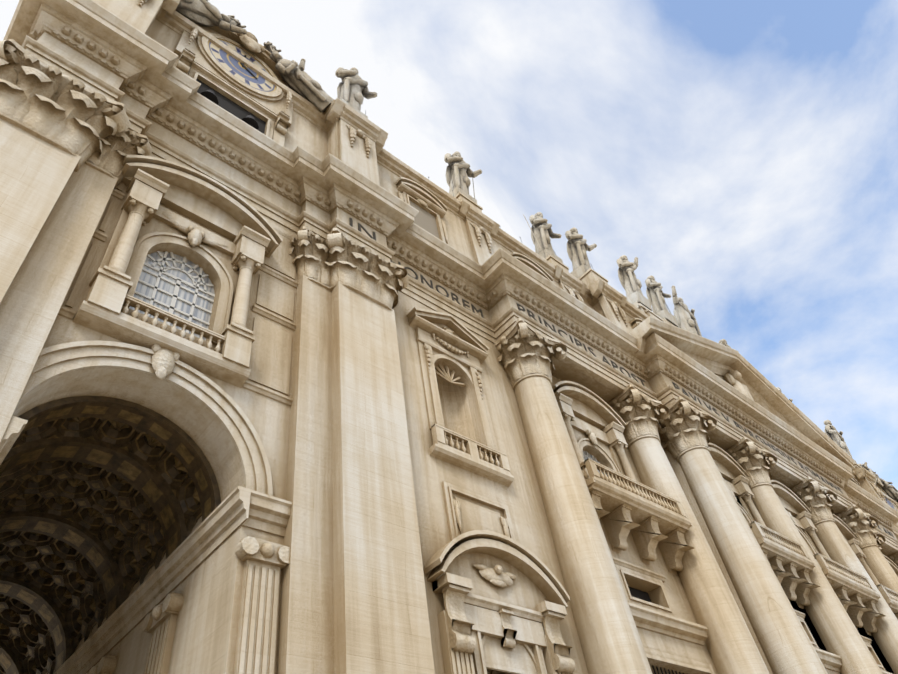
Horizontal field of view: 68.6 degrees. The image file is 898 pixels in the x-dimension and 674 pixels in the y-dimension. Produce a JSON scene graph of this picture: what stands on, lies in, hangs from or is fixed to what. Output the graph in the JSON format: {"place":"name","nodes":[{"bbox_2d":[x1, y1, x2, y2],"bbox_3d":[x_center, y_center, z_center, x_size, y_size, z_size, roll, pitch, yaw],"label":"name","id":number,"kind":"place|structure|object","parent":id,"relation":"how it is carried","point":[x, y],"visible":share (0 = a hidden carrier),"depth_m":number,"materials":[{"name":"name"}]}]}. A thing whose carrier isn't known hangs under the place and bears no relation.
{"place":"outdoors","nodes":[
{"label":"outdoors","id":0,"kind":"place"},
{"bbox_2d":[0,0,897,489],"label":"sky","id":1,"kind":"structure","parent":0,"point":[745,152],"materials":[{"name":"blue"}]},
{"bbox_2d":[30,26,891,634],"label":"facade carving","id":2,"kind":"object","parent":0,"point":[866,614],"visible":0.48,"depth_m":41.72},
{"bbox_2d":[806,529,869,587],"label":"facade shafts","id":3,"kind":"object","parent":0,"point":[823,552],"visible":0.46,"depth_m":44.37,"materials":[{"name":"beige stone"}]},
{"bbox_2d":[790,464,897,618],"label":"column capitals","id":4,"kind":"object","parent":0,"point":[811,495],"visible":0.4,"depth_m":53.39,"materials":[{"name":"beige stone"}]},
{"bbox_2d":[815,521,897,673],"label":"columns","id":5,"kind":"structure","parent":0,"point":[874,567],"depth_m":47.61,"materials":[{"name":"beige stone"}]},
{"label":"ground","id":6,"kind":"structure","parent":0,"visible":0},
{"bbox_2d":[0,0,841,673],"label":"stone facade","id":7,"kind":"object","parent":6,"relation":"on","point":[312,420],"visible":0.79,"depth_m":22.13,"materials":[{"name":"beige stone"}]},
{"bbox_2d":[7,418,199,635],"bbox_3d":[-16.396,9.482,24.386,6.958,3.210,19.146,28,-57,-31],"label":"vault recess","id":8,"kind":"object","parent":7,"relation":"attached to","point":[145,439],"visible":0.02,"depth_m":22.82,"materials":[{"name":"brown stone"}]},
{"bbox_2d":[0,405,210,673],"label":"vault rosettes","id":9,"kind":"object","parent":8,"relation":"attached to","point":[152,491],"visible":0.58,"depth_m":22.96,"materials":[{"name":"brown stone"}]},
{"bbox_2d":[0,396,220,673],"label":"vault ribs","id":10,"kind":"object","parent":8,"relation":"attached to","point":[161,479],"visible":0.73,"depth_m":22.96,"materials":[{"name":"brown stone"}]},
{"bbox_2d":[208,39,275,91],"bbox_3d":[-11.462,-15.078,36.569,4.200,4.200,0.001,28,-57,-31],"label":"clock face","id":11,"kind":"object","parent":7,"relation":"attached to","point":[231,64],"visible":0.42,"depth_m":36.19},
{"bbox_2d":[129,252,607,476],"bbox_3d":[4.139,5.318,31.807,38.011,4.550,1.230,28,-57,-31],"label":"window glass","id":12,"kind":"object","parent":7,"relation":"in","point":[146,290],"depth_m":23.10,"materials":[{"name":"grey glass"}]},
{"bbox_2d":[134,251,603,474],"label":"window bars","id":13,"kind":"object","parent":7,"relation":"attached to","point":[179,281],"depth_m":23.34,"materials":[{"name":"white metal"}]},
{"bbox_2d":[0,0,820,673],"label":"carved ornaments","id":14,"kind":"object","parent":7,"relation":"attached to","point":[54,106],"visible":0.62,"depth_m":28.67},
{"bbox_2d":[176,0,651,310],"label":"statues","id":15,"kind":"object","parent":7,"relation":"on","point":[353,92],"visible":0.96,"depth_m":45.29,"materials":[{"name":"stone"}]},
{"bbox_2d":[196,79,651,602],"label":"dark openings","id":16,"kind":"object","parent":7,"relation":"attached to","point":[232,107],"visible":0.2,"depth_m":33.33,"materials":[{"name":"black"}]},
{"bbox_2d":[409,200,439,238],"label":"attic shutters","id":17,"kind":"object","parent":7,"relation":"attached to","point":[424,220],"visible":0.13,"depth_m":40.62,"materials":[{"name":"beige wood"}]},
{"bbox_2d":[200,55,683,673],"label":"ironwork","id":18,"kind":"object","parent":7,"relation":"attached to","point":[248,119],"visible":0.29,"depth_m":32.54,"materials":[{"name":"grey metal"}]},
{"bbox_2d":[3,0,897,673],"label":"entablature","id":19,"kind":"structure","parent":6,"relation":"on","point":[307,162],"depth_m":36.50,"materials":[{"name":"beige stone"}]},
{"bbox_2d":[349,218,375,240],"bbox_3d":[-4.244,-5.272,32.373,1.550,0.799,0.040,28,-57,-31],"label":"inscription","id":20,"kind":"object","parent":19,"relation":"attached to","point":[360,226],"visible":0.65,"depth_m":32.44,"materials":[{"name":"grey metal"}]},
{"bbox_2d":[390,260,483,317],"bbox_3d":[-0.575,-2.599,35.595,6.600,0.820,0.040,28,-57,-31],"label":"inscription lettering","id":21,"kind":"object","parent":19,"relation":"attached to","point":[447,295],"visible":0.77,"depth_m":35.90,"materials":[{"name":"grey metal"}]},
{"bbox_2d":[108,203,882,673],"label":"columns","id":22,"kind":"structure","parent":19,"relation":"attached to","point":[608,635],"depth_m":31.66,"materials":[{"name":"beige stone"}]},
{"bbox_2d":[517,303,644,385],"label":"inscription lettering","id":23,"kind":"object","parent":19,"relation":"attached to","point":[559,330],"visible":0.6,"depth_m":40.09,"materials":[{"name":"grey metal"}]},
{"bbox_2d":[645,275,678,326],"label":"christ statue","id":24,"kind":"object","parent":19,"relation":"on","point":[656,295],"visible":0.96,"depth_m":65.00,"materials":[{"name":"stone"}]},
{"bbox_2d":[672,382,842,493],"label":"inscription lettering","id":25,"kind":"object","parent":19,"relation":"attached to","point":[745,431],"visible":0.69,"depth_m":50.03,"materials":[{"name":"grey metal"}]},
{"bbox_2d":[869,520,893,536],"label":"inscription lettering","id":26,"kind":"object","parent":19,"relation":"attached to","point":[884,530],"visible":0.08,"depth_m":64.10,"materials":[{"name":"grey metal"}]},
{"bbox_2d":[876,485,896,510],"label":"clock face","id":27,"kind":"object","parent":19,"relation":"attached to","point":[890,503],"visible":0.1,"depth_m":82.47},
{"bbox_2d":[833,462,897,613],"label":"stone facade","id":28,"kind":"object","parent":6,"relation":"on","point":[847,532],"visible":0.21,"depth_m":53.88,"materials":[{"name":"beige stone"}]},
{"bbox_2d":[671,285,897,501],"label":"statues","id":29,"kind":"object","parent":28,"relation":"on","point":[685,317],"visible":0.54,"depth_m":72.70,"materials":[{"name":"stone"}]}
]}

